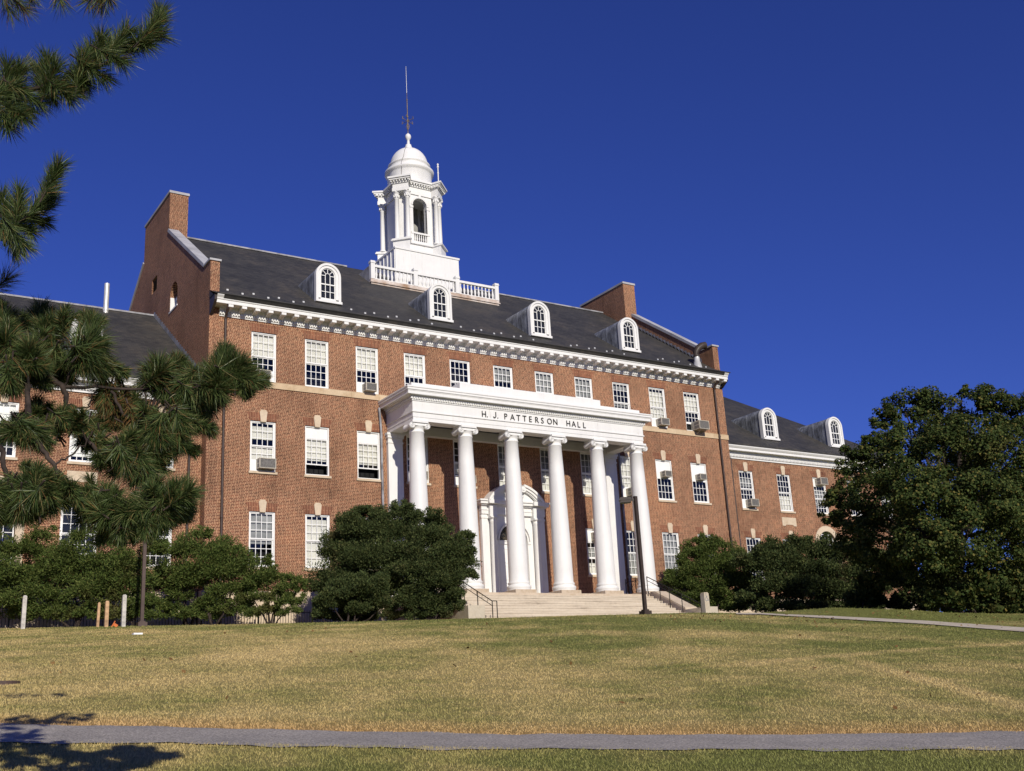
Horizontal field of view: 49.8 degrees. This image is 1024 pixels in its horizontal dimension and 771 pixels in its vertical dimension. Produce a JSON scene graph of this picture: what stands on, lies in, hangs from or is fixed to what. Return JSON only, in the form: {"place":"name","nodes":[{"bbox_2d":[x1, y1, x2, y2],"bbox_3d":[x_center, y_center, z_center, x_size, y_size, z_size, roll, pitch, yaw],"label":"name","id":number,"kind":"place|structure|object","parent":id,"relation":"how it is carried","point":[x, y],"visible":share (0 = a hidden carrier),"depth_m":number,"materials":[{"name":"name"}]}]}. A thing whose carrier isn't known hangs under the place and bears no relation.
{"place":"outdoors","nodes":[
{"label":"outdoors","id":0,"kind":"place"},
{"bbox_2d":[0,607,1023,770],"bbox_3d":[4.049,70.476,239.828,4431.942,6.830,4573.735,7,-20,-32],"label":"lawn","id":1,"kind":"structure","parent":0,"point":[795,641],"depth_m":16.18,"materials":[{"name":"plant"}]},
{"bbox_2d":[0,681,20,684],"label":"drain cover","id":2,"kind":"object","parent":1,"relation":"on","point":[8,682],"visible":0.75,"depth_m":16.27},
{"bbox_2d":[20,595,26,628],"bbox_3d":[-17.091,8.067,38.590,0.130,1.430,0.130,7,-20,-32],"label":"wooden post","id":3,"kind":"object","parent":1,"relation":"on","point":[23,612],"visible":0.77,"depth_m":38.58,"materials":[{"name":"white wood"}]},
{"bbox_2d":[0,521,170,626],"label":"juniper shrub","id":4,"kind":"object","parent":1,"relation":"on","point":[113,576],"visible":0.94,"depth_m":42.53,"materials":[{"name":"green plant"}]},
{"bbox_2d":[96,602,100,626],"bbox_3d":[-14.646,8.256,39.021,0.112,1.150,0.085,7,-20,-32],"label":"wooden stake","id":5,"kind":"object","parent":1,"relation":"on","point":[98,614],"visible":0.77,"depth_m":39.03,"materials":[{"name":"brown wood"}]},
{"bbox_2d":[104,601,108,626],"bbox_3d":[-14.348,8.219,39.019,0.120,1.190,0.120,7,-20,-32],"label":"wooden stake","id":6,"kind":"object","parent":1,"relation":"on","point":[106,616],"visible":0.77,"depth_m":39.01,"materials":[{"name":"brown wood"}]},
{"bbox_2d":[121,595,126,626],"bbox_3d":[-13.747,8.106,39.043,0.130,1.390,0.130,7,-20,-32],"label":"wooden post","id":7,"kind":"object","parent":1,"relation":"on","point":[123,612],"visible":0.77,"depth_m":39.02,"materials":[{"name":"white wood"}]},
{"bbox_2d":[0,0,275,553],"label":"pine tree","id":8,"kind":"object","parent":1,"relation":"on","point":[147,445],"visible":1,"depth_m":6.02,"materials":[{"name":"green plant"}]},
{"bbox_2d":[136,541,146,625],"bbox_3d":[-13.509,6.125,39.921,0.829,5.800,0.432,-2,-17,-6],"label":"street lamp","id":9,"kind":"object","parent":1,"relation":"on","point":[141,622],"visible":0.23,"depth_m":39.55,"materials":[{"name":"black metal"}]},
{"bbox_2d":[0,604,373,627],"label":"iron fence","id":10,"kind":"object","parent":1,"relation":"on","point":[304,612],"visible":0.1,"depth_m":46.00,"materials":[{"name":"black metal"}]},
{"bbox_2d":[149,524,307,624],"bbox_3d":[-11.658,7.760,44.688,6.883,4.541,2.724,-6,-17,10],"label":"juniper shrub","id":11,"kind":"object","parent":1,"relation":"on","point":[224,559],"visible":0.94,"depth_m":44.47,"materials":[{"name":"green plant"}]},
{"bbox_2d":[310,570,393,621],"bbox_3d":[-6.363,8.571,44.118,3.492,2.359,2.176,-6,-17,10],"label":"evergreen bush","id":12,"kind":"object","parent":1,"relation":"on","point":[354,591],"visible":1,"depth_m":43.75,"materials":[{"name":"green plant"}]},
{"bbox_2d":[300,498,428,621],"bbox_3d":[-6.043,7.496,46.357,5.048,5.497,4.706,7,-20,-32],"label":"evergreen bush","id":13,"kind":"object","parent":1,"relation":"on","point":[357,530],"visible":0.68,"depth_m":45.88,"materials":[{"name":"green plant"}]},
{"bbox_2d":[382,506,482,619],"bbox_3d":[-3.476,7.536,45.986,3.910,5.120,3.464,7,-20,-32],"label":"evergreen bush","id":14,"kind":"object","parent":1,"relation":"on","point":[446,563],"visible":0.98,"depth_m":45.24,"materials":[{"name":"green plant"}]},
{"bbox_2d":[0,78,915,627],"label":"brick hall","id":15,"kind":"structure","parent":1,"relation":"on","point":[536,420],"depth_m":57.70,"materials":[{"name":"red brick"}]},
{"bbox_2d":[0,394,22,459],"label":"window","id":16,"kind":"structure","parent":15,"relation":"in","point":[5,408],"depth_m":46.35,"materials":[{"name":"white paint"}]},
{"bbox_2d":[59,508,96,553],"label":"window","id":17,"kind":"structure","parent":15,"relation":"in","point":[61,520],"depth_m":46.29,"materials":[{"name":"white paint"}]},
{"bbox_2d":[66,396,95,465],"bbox_3d":[-18.524,1.971,47.768,1.520,3.040,0.288,7,-20,-32],"label":"window","id":18,"kind":"structure","parent":15,"relation":"in","point":[79,402],"depth_m":47.54,"materials":[{"name":"white paint"}]},
{"bbox_2d":[146,530,171,568],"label":"window","id":19,"kind":"structure","parent":15,"relation":"in","point":[169,537],"depth_m":48.44,"materials":[{"name":"white paint"}]},
{"bbox_2d":[158,404,174,470],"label":"window","id":20,"kind":"structure","parent":15,"relation":"in","point":[173,469],"depth_m":49.43,"materials":[{"name":"white paint"}]},
{"bbox_2d":[169,292,177,313],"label":"gable window","id":21,"kind":"structure","parent":15,"relation":"in","point":[173,301],"depth_m":57.83,"materials":[{"name":"white paint"}]},
{"bbox_2d":[246,500,278,568],"bbox_3d":[-11.380,6.777,50.111,1.580,3.180,0.287,7,-20,-32],"label":"window","id":22,"kind":"structure","parent":15,"relation":"in","point":[261,523],"depth_m":50.28,"materials":[{"name":"white paint"}]},
{"bbox_2d":[247,410,278,474],"bbox_3d":[-11.618,2.635,51.350,1.580,3.060,0.287,7,-20,-32],"label":"window","id":23,"kind":"structure","parent":15,"relation":"in","point":[256,432],"depth_m":51.46,"materials":[{"name":"white paint"}]},
{"bbox_2d":[249,323,279,382],"bbox_3d":[-11.875,-1.527,52.624,1.580,2.840,0.221,7,-20,-32],"label":"window","id":24,"kind":"structure","parent":15,"relation":"in","point":[264,344],"depth_m":52.79,"materials":[{"name":"white paint"}]},
{"bbox_2d":[256,457,275,470],"bbox_3d":[-11.364,3.635,50.965,0.812,0.480,0.480,7,-20,-32],"label":"air conditioner","id":25,"kind":"object","parent":15,"relation":"attached to","point":[269,464],"visible":1,"depth_m":50.80,"materials":[{"name":"beige metal"}]},
{"bbox_2d":[302,330,331,388],"bbox_3d":[-9.601,-1.231,54.050,1.580,2.840,0.222,7,-20,-32],"label":"window","id":26,"kind":"structure","parent":15,"relation":"in","point":[316,351],"depth_m":54.20,"materials":[{"name":"white paint"}]},
{"bbox_2d":[302,415,331,478],"bbox_3d":[-9.344,2.931,52.776,1.580,3.060,0.288,7,-20,-32],"label":"window","id":27,"kind":"structure","parent":15,"relation":"in","point":[316,449],"depth_m":52.88,"materials":[{"name":"white paint"}]},
{"bbox_2d":[302,503,332,570],"bbox_3d":[-9.106,7.073,51.536,1.580,3.180,0.288,7,-20,-32],"label":"window","id":28,"kind":"structure","parent":15,"relation":"in","point":[313,528],"depth_m":51.59,"materials":[{"name":"white paint"}]},
{"bbox_2d":[353,338,380,393],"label":"window","id":29,"kind":"structure","parent":15,"relation":"in","point":[366,358],"depth_m":55.62,"materials":[{"name":"white paint"}]},
{"bbox_2d":[354,420,382,481],"bbox_3d":[-7.070,3.227,54.201,1.580,3.060,0.288,7,-20,-32],"label":"window","id":30,"kind":"structure","parent":15,"relation":"in","point":[368,441],"depth_m":54.30,"materials":[{"name":"white paint"}]},
{"bbox_2d":[362,382,376,392],"bbox_3d":[-7.105,0.122,54.996,0.612,0.400,0.500,7,-20,-32],"label":"air conditioner","id":31,"kind":"object","parent":15,"relation":"attached to","point":[368,387],"visible":1,"depth_m":54.83,"materials":[{"name":"beige metal"}]},
{"bbox_2d":[401,345,427,384],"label":"window","id":32,"kind":"structure","parent":15,"relation":"in","point":[414,364],"depth_m":57.09,"materials":[{"name":"white paint"}]},
{"bbox_2d":[406,436,430,485],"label":"window","id":33,"kind":"structure","parent":15,"relation":"in","point":[426,443],"depth_m":55.60,"materials":[{"name":"white paint"}]},
{"bbox_2d":[447,351,471,384],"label":"window","id":34,"kind":"structure","parent":15,"relation":"in","point":[465,358],"depth_m":58.53,"materials":[{"name":"white paint"}]},
{"bbox_2d":[453,440,476,488],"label":"window","id":35,"kind":"structure","parent":15,"relation":"in","point":[456,479],"depth_m":56.75,"materials":[{"name":"white paint"}]},
{"bbox_2d":[497,444,504,485],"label":"window","id":36,"kind":"structure","parent":15,"relation":"in","point":[501,461],"depth_m":58.37,"materials":[{"name":"white paint"}]},
{"bbox_2d":[490,357,513,388],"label":"window","id":37,"kind":"structure","parent":15,"relation":"in","point":[501,374],"depth_m":59.99,"materials":[{"name":"white paint"}]},
{"bbox_2d":[532,363,554,393],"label":"window","id":38,"kind":"structure","parent":15,"relation":"in","point":[543,379],"depth_m":61.41,"materials":[{"name":"white paint"}]},
{"bbox_2d":[540,448,549,493],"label":"window","id":39,"kind":"structure","parent":15,"relation":"in","point":[544,462],"depth_m":59.79,"materials":[{"name":"white paint"}]},
{"bbox_2d":[571,369,593,398],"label":"window","id":40,"kind":"structure","parent":15,"relation":"in","point":[582,385],"depth_m":62.83,"materials":[{"name":"white paint"}]},
{"bbox_2d":[580,452,591,496],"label":"window","id":41,"kind":"structure","parent":15,"relation":"in","point":[584,457],"depth_m":61.23,"materials":[{"name":"white paint"}]},
{"bbox_2d":[583,518,596,576],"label":"window","id":42,"kind":"structure","parent":15,"relation":"in","point":[588,525],"depth_m":60.02,"materials":[{"name":"white paint"}]},
{"bbox_2d":[609,375,629,408],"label":"window","id":43,"kind":"structure","parent":15,"relation":"in","point":[622,380],"depth_m":64.22,"materials":[{"name":"white paint"}]},
{"bbox_2d":[617,451,631,497],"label":"window","id":44,"kind":"structure","parent":15,"relation":"in","point":[624,457],"depth_m":62.84,"materials":[{"name":"white paint"}]},
{"bbox_2d":[626,487,631,496],"bbox_3d":[6.846,6.031,62.333,0.652,0.440,0.540,7,-20,-32],"label":"air conditioner","id":45,"kind":"object","parent":15,"relation":"attached to","point":[628,492],"visible":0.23,"depth_m":62.16,"materials":[{"name":"beige metal"}]},
{"bbox_2d":[622,521,637,577],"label":"window","id":46,"kind":"structure","parent":15,"relation":"in","point":[629,526],"depth_m":61.44,"materials":[{"name":"white paint"}]},
{"bbox_2d":[625,577,637,593],"bbox_3d":[6.668,10.883,59.299,0.090,1.160,1.790,7,-20,-32],"label":"iron railing","id":47,"kind":"object","parent":15,"relation":"on","point":[635,580],"visible":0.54,"depth_m":59.59,"materials":[{"name":"black metal"}]},
{"bbox_2d":[646,380,667,427],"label":"window","id":48,"kind":"structure","parent":15,"relation":"in","point":[657,408],"depth_m":65.58,"materials":[{"name":"white paint"}]},
{"bbox_2d":[656,417,669,426],"bbox_3d":[8.881,2.175,65.000,0.632,0.420,0.540,7,-20,-32],"label":"air conditioner","id":49,"kind":"object","parent":15,"relation":"attached to","point":[662,422],"visible":1,"depth_m":64.82,"materials":[{"name":"beige metal"}]},
{"bbox_2d":[652,450,676,502],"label":"window","id":50,"kind":"structure","parent":15,"relation":"in","point":[664,463],"depth_m":64.27,"materials":[{"name":"white paint"}]},
{"bbox_2d":[660,470,671,477],"bbox_3d":[8.941,5.162,64.057,0.512,0.360,0.500,7,-20,-32],"label":"air conditioner","id":51,"kind":"object","parent":15,"relation":"attached to","point":[666,474],"visible":1,"depth_m":63.90,"materials":[{"name":"beige metal"}]},
{"bbox_2d":[659,523,679,578],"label":"window","id":52,"kind":"structure","parent":15,"relation":"in","point":[669,531],"depth_m":63.10,"materials":[{"name":"white paint"}]},
{"bbox_2d":[680,385,700,430],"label":"window","id":53,"kind":"structure","parent":15,"relation":"in","point":[690,406],"depth_m":67.06,"materials":[{"name":"white paint"}]},
{"bbox_2d":[687,454,711,504],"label":"window","id":54,"kind":"structure","parent":15,"relation":"in","point":[696,467],"depth_m":65.69,"materials":[{"name":"white paint"}]},
{"bbox_2d":[691,420,709,434],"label":"air conditioner","id":55,"kind":"object","parent":15,"relation":"attached to","point":[698,426],"visible":1,"depth_m":66.17,"materials":[{"name":"beige metal"}]},
{"bbox_2d":[695,473,706,480],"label":"air conditioner","id":56,"kind":"object","parent":15,"relation":"attached to","point":[701,477],"visible":1,"depth_m":65.33,"materials":[{"name":"beige metal"}]},
{"bbox_2d":[695,525,714,537],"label":"window","id":57,"kind":"structure","parent":15,"relation":"in","point":[704,529],"depth_m":64.63,"materials":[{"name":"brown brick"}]},
{"bbox_2d":[736,462,758,510],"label":"window","id":58,"kind":"structure","parent":15,"relation":"in","point":[745,468],"depth_m":68.65,"materials":[{"name":"white paint"}]},
{"bbox_2d":[745,498,759,507],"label":"air conditioner","id":59,"kind":"object","parent":15,"relation":"attached to","point":[752,503],"visible":1,"depth_m":67.92,"materials":[{"name":"beige metal"}]},
{"bbox_2d":[743,528,762,574],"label":"window","id":60,"kind":"structure","parent":15,"relation":"in","point":[752,534],"depth_m":67.53,"materials":[{"name":"white paint"}]},
{"bbox_2d":[774,466,795,513],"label":"window","id":61,"kind":"structure","parent":15,"relation":"in","point":[785,504],"depth_m":70.27,"materials":[{"name":"white paint"}]},
{"bbox_2d":[780,531,800,540],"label":"window","id":62,"kind":"structure","parent":15,"relation":"in","point":[783,535],"depth_m":69.13,"materials":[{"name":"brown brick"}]},
{"bbox_2d":[810,469,828,515],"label":"window","id":63,"kind":"structure","parent":15,"relation":"in","point":[819,494],"depth_m":72.03,"materials":[{"name":"white paint"}]},
{"bbox_2d":[814,477,828,485],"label":"air conditioner","id":64,"kind":"object","parent":15,"relation":"attached to","point":[821,481],"visible":1,"depth_m":71.83,"materials":[{"name":"beige metal"}]},
{"bbox_2d":[50,611,1022,709],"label":"fallen leaves","id":65,"kind":"object","parent":1,"relation":"on","point":[570,663],"visible":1,"depth_m":32.26,"materials":[{"name":"brown plant"}]},
{"bbox_2d":[435,589,717,618],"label":"stone staircase","id":66,"kind":"structure","parent":1,"relation":"on","point":[533,605],"depth_m":52.29,"materials":[{"name":"stone"}]},
{"bbox_2d":[461,582,497,617],"bbox_3d":[-1.723,9.561,49.071,0.262,2.889,3.611,7,-20,-32],"label":"stair handrail","id":67,"kind":"object","parent":66,"relation":"on","point":[477,592],"visible":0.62,"depth_m":48.19,"materials":[{"name":"black metal"}]},
{"bbox_2d":[646,576,701,612],"bbox_3d":[8.218,10.851,55.334,0.262,3.052,3.961,7,-20,-32],"label":"stair handrail","id":68,"kind":"object","parent":66,"relation":"on","point":[670,592],"visible":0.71,"depth_m":55.59,"materials":[{"name":"black metal"}]},
{"bbox_2d":[619,496,651,613],"bbox_3d":[4.423,6.251,39.576,0.829,4.600,0.432,-2,-17,-6],"label":"street lamp","id":69,"kind":"object","parent":1,"relation":"on","point":[628,500],"visible":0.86,"depth_m":39.65,"materials":[{"name":"brown metal"}]},
{"bbox_2d":[700,592,710,612],"bbox_3d":[8.200,9.408,46.618,0.260,1.300,0.262,7,-20,-32],"label":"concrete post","id":70,"kind":"object","parent":1,"relation":"on","point":[705,603],"visible":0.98,"depth_m":46.60,"materials":[{"name":"concrete"}]},
{"bbox_2d":[660,532,770,612],"bbox_3d":[10.879,10.559,59.108,5.948,5.667,2.947,-4,-17,3],"label":"juniper shrub","id":71,"kind":"object","parent":1,"relation":"on","point":[710,565],"visible":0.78,"depth_m":58.88,"materials":[{"name":"green plant"}]},
{"bbox_2d":[728,531,897,612],"bbox_3d":[15.898,10.089,57.246,9.193,5.176,3.229,-3,-17,0],"label":"hedge shrub","id":72,"kind":"object","parent":1,"relation":"on","point":[815,576],"visible":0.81,"depth_m":56.85,"materials":[{"name":"green plant"}]},
{"bbox_2d":[842,570,903,608],"bbox_3d":[14.400,8.279,44.235,1.455,1.784,2.210,24,-31,-57],"label":"leafy shrub","id":73,"kind":"object","parent":1,"relation":"on","point":[868,593],"visible":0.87,"depth_m":44.01,"materials":[{"name":"green plant"}]},
{"bbox_2d":[736,613,1023,630],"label":"concrete walkway","id":74,"kind":"structure","parent":1,"relation":"on","point":[1010,628],"depth_m":34.38,"materials":[{"name":"grey concrete"}]},
{"bbox_2d":[816,382,1023,612],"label":"broadleaf tree","id":75,"kind":"object","parent":1,"relation":"on","point":[968,500],"visible":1,"depth_m":41.01,"materials":[{"name":"green plant"}]},
{"bbox_2d":[878,565,1023,613],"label":"hedge shrub","id":76,"kind":"object","parent":1,"relation":"on","point":[903,585],"visible":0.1,"depth_m":48.76,"materials":[{"name":"green plant"}]},
{"bbox_2d":[921,565,1023,613],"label":"leafy shrub","id":77,"kind":"object","parent":1,"relation":"on","point":[987,593],"visible":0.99,"depth_m":39.87,"materials":[{"name":"green plant"}]},
{"bbox_2d":[0,723,1023,751],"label":"asphalt path","id":78,"kind":"structure","parent":0,"point":[59,734],"depth_m":10.52,"materials":[{"name":"grey asphalt"}]},
{"bbox_2d":[0,0,1023,611],"label":"sky","id":79,"kind":"structure","parent":0,"point":[827,196],"materials":[{"name":"blue"}]}
]}

